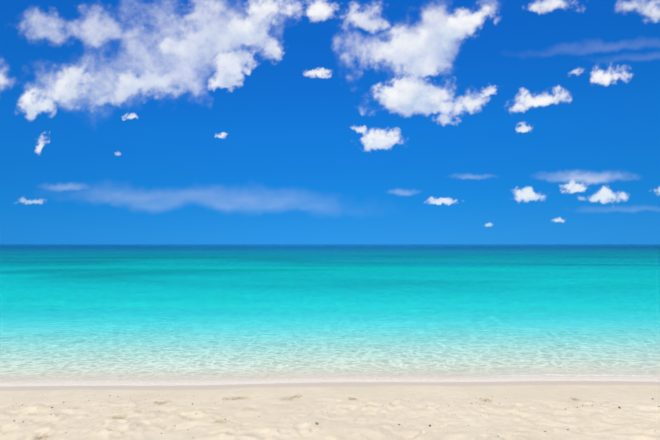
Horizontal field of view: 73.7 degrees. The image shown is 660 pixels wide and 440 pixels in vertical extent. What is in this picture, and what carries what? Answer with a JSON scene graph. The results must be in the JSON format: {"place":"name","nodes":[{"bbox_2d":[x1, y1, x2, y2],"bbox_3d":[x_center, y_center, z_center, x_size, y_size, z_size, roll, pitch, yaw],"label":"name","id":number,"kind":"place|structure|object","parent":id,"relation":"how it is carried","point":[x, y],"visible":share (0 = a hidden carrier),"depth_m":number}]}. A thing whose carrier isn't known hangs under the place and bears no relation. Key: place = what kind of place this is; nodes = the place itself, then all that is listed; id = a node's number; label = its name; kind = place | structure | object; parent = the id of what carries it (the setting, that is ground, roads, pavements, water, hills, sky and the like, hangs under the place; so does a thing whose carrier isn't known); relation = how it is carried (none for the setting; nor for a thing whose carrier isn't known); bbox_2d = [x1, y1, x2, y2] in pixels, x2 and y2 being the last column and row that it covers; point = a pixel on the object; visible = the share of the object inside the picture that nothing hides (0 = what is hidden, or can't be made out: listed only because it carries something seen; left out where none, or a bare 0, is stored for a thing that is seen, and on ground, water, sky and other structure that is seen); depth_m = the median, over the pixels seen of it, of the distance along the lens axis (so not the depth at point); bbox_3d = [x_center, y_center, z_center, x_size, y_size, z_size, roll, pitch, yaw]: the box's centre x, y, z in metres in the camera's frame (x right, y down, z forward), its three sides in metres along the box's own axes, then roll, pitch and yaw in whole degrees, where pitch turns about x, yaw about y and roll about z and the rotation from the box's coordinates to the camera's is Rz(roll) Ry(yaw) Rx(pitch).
{"place":"outdoors","nodes":[
{"label":"outdoors","id":0,"kind":"place"},
{"bbox_2d":[0,244,659,386],"bbox_3d":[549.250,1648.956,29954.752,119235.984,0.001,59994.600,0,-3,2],"label":"sea water","id":1,"kind":"structure","parent":0,"point":[141,314],"depth_m":12.72},
{"bbox_2d":[0,381,659,439],"bbox_3d":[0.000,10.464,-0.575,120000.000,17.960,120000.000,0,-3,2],"label":"sand ground","id":2,"kind":"structure","parent":0,"point":[538,407],"depth_m":4.80},
{"bbox_2d":[37,394,581,438],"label":"seagrass wrack","id":3,"kind":"object","parent":2,"relation":"on","point":[241,398],"visible":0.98,"depth_m":5.27},
{"bbox_2d":[13,394,659,437],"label":"beach pebbles","id":4,"kind":"object","parent":2,"relation":"on","point":[316,423],"visible":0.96,"depth_m":4.86},
{"bbox_2d":[0,0,659,225],"bbox_3d":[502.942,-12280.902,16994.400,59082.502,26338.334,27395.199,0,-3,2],"label":"cloud","id":5,"kind":"structure","parent":0,"point":[427,48],"depth_m":27010.82},
{"bbox_2d":[0,0,659,243],"label":"sky","id":6,"kind":"structure","parent":0,"point":[290,165]}
]}

